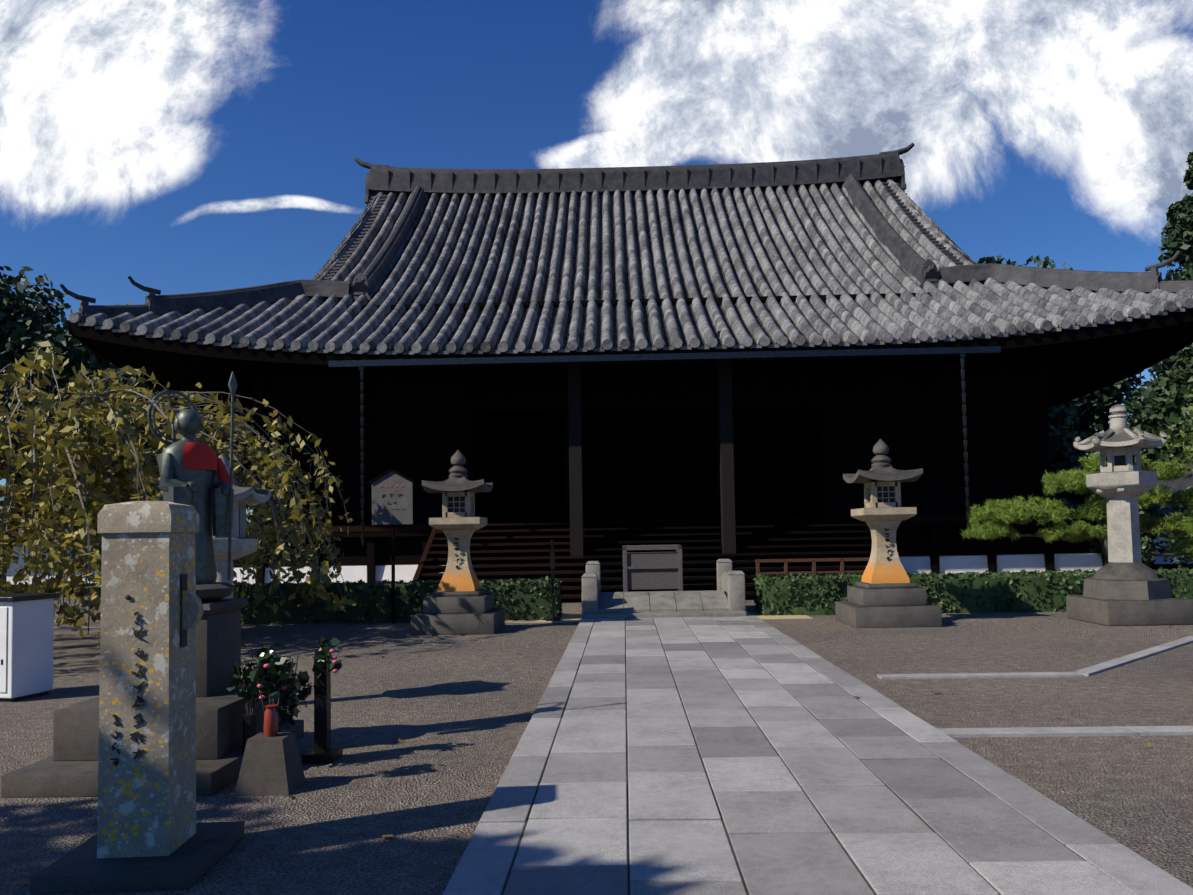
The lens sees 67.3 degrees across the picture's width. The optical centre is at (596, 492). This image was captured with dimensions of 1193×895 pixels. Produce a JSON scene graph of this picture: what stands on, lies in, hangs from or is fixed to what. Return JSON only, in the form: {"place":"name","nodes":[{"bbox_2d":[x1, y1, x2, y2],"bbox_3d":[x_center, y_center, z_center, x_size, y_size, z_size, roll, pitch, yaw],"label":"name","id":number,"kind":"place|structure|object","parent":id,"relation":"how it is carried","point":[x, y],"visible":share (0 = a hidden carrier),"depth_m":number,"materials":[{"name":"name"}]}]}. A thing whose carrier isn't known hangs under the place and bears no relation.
{"place":"outdoors","nodes":[
{"label":"outdoors","id":0,"kind":"place"},
{"bbox_2d":[234,648,342,795],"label":"statue offerings","id":1,"kind":"object","parent":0,"point":[271,764],"visible":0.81,"depth_m":5.62},
{"bbox_2d":[226,635,341,726],"bbox_3d":[-2.006,1.288,6.019,0.753,0.646,0.795,1,-3,-36],"label":"flower bouquet","id":2,"kind":"object","parent":1,"relation":"in","point":[269,669],"visible":0.94,"depth_m":6.05,"materials":[{"name":"green plant"}]},
{"bbox_2d":[0,591,1192,894],"bbox_3d":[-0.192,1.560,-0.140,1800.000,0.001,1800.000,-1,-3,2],"label":"gravel ground","id":3,"kind":"structure","parent":0,"point":[456,713],"depth_m":7.17,"materials":[{"name":"grey gravel"}]},
{"bbox_2d":[0,370,38,479],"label":"tree","id":4,"kind":"object","parent":3,"relation":"on","point":[7,392],"visible":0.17,"depth_m":29.32,"materials":[{"name":"green plant"}]},
{"bbox_2d":[0,593,59,701],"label":"white cabinet","id":5,"kind":"object","parent":3,"relation":"on","point":[26,643],"visible":1,"depth_m":9.05,"materials":[{"name":"metal"}]},
{"bbox_2d":[0,266,130,522],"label":"tree","id":6,"kind":"object","parent":3,"relation":"on","point":[24,326],"visible":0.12,"depth_m":42.24,"materials":[{"name":"green plant"}]},
{"bbox_2d":[53,627,99,629],"bbox_3d":[-5.950,1.872,11.240,2.474,0.650,0.074,-1,-3,2],"label":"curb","id":7,"kind":"object","parent":3,"relation":"on","point":[54,628],"depth_m":11.26,"materials":[{"name":"stone"}]},
{"bbox_2d":[30,501,244,894],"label":"stone pillar","id":8,"kind":"structure","parent":3,"relation":"on","point":[151,834],"depth_m":4.28,"materials":[{"name":"grey stone"}]},
{"bbox_2d":[50,363,252,499],"bbox_3d":[-14.928,-1.146,30.297,7.960,8.823,6.521,-1,-3,2],"label":"tree","id":9,"kind":"object","parent":3,"relation":"on","point":[249,422],"depth_m":29.78,"materials":[{"name":"green plant"}]},
{"bbox_2d":[1,582,303,797],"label":"stone statue base","id":10,"kind":"object","parent":3,"relation":"on","point":[69,768],"visible":0.4,"depth_m":5.87,"materials":[{"name":"grey stone"}]},
{"bbox_2d":[147,372,237,584],"bbox_3d":[-2.986,-0.115,6.614,0.588,1.580,0.580,-1,-3,2],"label":"bronze jizo statue","id":11,"kind":"object","parent":10,"relation":"on","point":[195,474],"visible":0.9,"depth_m":6.59,"materials":[{"name":"metal"}]},
{"bbox_2d":[0,340,361,637],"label":"weeping cherry tree","id":12,"kind":"object","parent":3,"relation":"on","point":[71,468],"visible":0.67,"depth_m":12.97,"materials":[{"name":"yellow plant"}]},
{"bbox_2d":[212,455,270,598],"bbox_3d":[-3.476,0.832,8.308,0.756,2.365,0.873,-1,-3,2],"label":"stone lantern","id":13,"kind":"object","parent":3,"relation":"on","point":[242,545],"visible":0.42,"depth_m":8.23,"materials":[{"name":"stone"}]},
{"bbox_2d":[369,468,414,623],"bbox_3d":[-3.741,0.981,16.443,0.843,2.843,0.110,-1,-3,2],"label":"sign board on post","id":14,"kind":"object","parent":3,"relation":"on","point":[392,498],"visible":1,"depth_m":16.46,"materials":[{"name":"grey wood"}]},
{"bbox_2d":[233,575,562,624],"bbox_3d":[-4.943,2.055,17.013,8.655,0.833,1.043,-1,-3,2],"label":"hedge","id":15,"kind":"object","parent":3,"relation":"on","point":[523,599],"visible":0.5,"depth_m":16.59,"materials":[{"name":"green plant"}]},
{"bbox_2d":[411,450,504,634],"bbox_3d":[-2.305,0.799,15.034,1.339,3.024,1.339,-1,-3,2],"label":"stone lantern","id":16,"kind":"object","parent":3,"relation":"on","point":[460,601],"visible":1,"depth_m":14.67,"materials":[{"name":"grey stone"}]},
{"bbox_2d":[20,618,1171,883],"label":"fallen leaves","id":17,"kind":"object","parent":3,"relation":"on","point":[404,742],"visible":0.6,"depth_m":5.40,"materials":[{"name":"brown plant"}]},
{"bbox_2d":[3,463,1192,597],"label":"wall","id":18,"kind":"structure","parent":3,"relation":"on","point":[1184,484],"depth_m":30.10,"materials":[{"name":"white paint"}]},
{"bbox_2d":[60,143,1192,601],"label":"temple","id":19,"kind":"structure","parent":3,"relation":"on","point":[646,379],"depth_m":25.24,"materials":[{"name":"tile"}]},
{"bbox_2d":[505,612,812,622],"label":"sand patches","id":20,"kind":"object","parent":3,"relation":"on","point":[570,618],"visible":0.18,"depth_m":16.33,"materials":[{"name":"beige sand"}]},
{"bbox_2d":[546,540,560,620],"bbox_3d":[-0.798,1.615,16.402,0.260,1.470,0.260,-1,-3,2],"label":"post","id":21,"kind":"object","parent":20,"relation":"on","point":[552,563],"visible":1,"depth_m":16.38,"materials":[{"name":"wood"}]},
{"bbox_2d":[581,559,745,618],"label":"stone bridge","id":22,"kind":"structure","parent":3,"relation":"on","point":[726,598],"depth_m":16.62,"materials":[{"name":"grey stone"}]},
{"bbox_2d":[443,616,1192,894],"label":"stone paving","id":23,"kind":"structure","parent":3,"relation":"on","point":[748,755],"depth_m":5.14,"materials":[{"name":"stone"}]},
{"bbox_2d":[835,439,941,627],"bbox_3d":[4.795,0.644,14.973,1.364,3.080,1.364,-1,-3,2],"label":"stone lantern","id":24,"kind":"object","parent":3,"relation":"on","point":[884,592],"visible":1,"depth_m":14.63,"materials":[{"name":"grey stone"}]},
{"bbox_2d":[753,566,1192,615],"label":"hedge","id":25,"kind":"object","parent":3,"relation":"on","point":[1046,590],"visible":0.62,"depth_m":16.51,"materials":[{"name":"green plant"}]},
{"bbox_2d":[877,635,1192,737],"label":"paving edge strips","id":26,"kind":"object","parent":3,"relation":"on","point":[1075,731],"visible":0.96,"depth_m":6.84,"materials":[{"name":"stone"}]},
{"bbox_2d":[975,255,1152,457],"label":"tree","id":27,"kind":"object","parent":3,"relation":"on","point":[1093,418],"visible":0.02,"depth_m":42.25,"materials":[{"name":"green plant"}]},
{"bbox_2d":[1048,395,1095,499],"bbox_3d":[16.646,-0.794,37.180,8.652,7.633,7.047,-1,-3,2],"label":"tree","id":28,"kind":"object","parent":3,"relation":"on","point":[1060,421],"visible":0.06,"depth_m":34.89,"materials":[{"name":"green plant"}]},
{"bbox_2d":[961,451,1192,564],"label":"pine tree","id":29,"kind":"object","parent":3,"relation":"on","point":[1020,510],"visible":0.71,"depth_m":20.33,"materials":[{"name":"green plant"}]},
{"bbox_2d":[1055,490,1192,568],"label":"shrub","id":30,"kind":"object","parent":3,"relation":"on","point":[1146,542],"visible":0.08,"depth_m":23.48,"materials":[{"name":"green plant"}]},
{"bbox_2d":[1066,404,1192,625],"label":"stone lantern","id":31,"kind":"object","parent":3,"relation":"on","point":[1125,586],"visible":1,"depth_m":14.37,"materials":[{"name":"stone"}]},
{"bbox_2d":[1122,343,1192,463],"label":"tree","id":32,"kind":"object","parent":3,"relation":"on","point":[1156,413],"visible":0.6,"depth_m":38.79,"materials":[{"name":"green plant"}]},
{"bbox_2d":[1125,152,1192,455],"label":"tall cedar tree","id":33,"kind":"object","parent":3,"relation":"on","point":[1178,228],"visible":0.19,"depth_m":51.51,"materials":[{"name":"green plant"}]},
{"bbox_2d":[1157,375,1192,489],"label":"thuja tree","id":34,"kind":"object","parent":3,"relation":"on","point":[1189,438],"visible":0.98,"depth_m":19.05,"materials":[{"name":"green plant"}]},
{"bbox_2d":[1171,503,1192,539],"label":"shrub","id":35,"kind":"object","parent":3,"relation":"on","point":[1178,508],"visible":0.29,"depth_m":23.32,"materials":[{"name":"green plant"}]},
{"bbox_2d":[0,0,1192,522],"label":"sky","id":36,"kind":"structure","parent":0,"point":[170,146],"materials":[{"name":"blue"}]}
]}

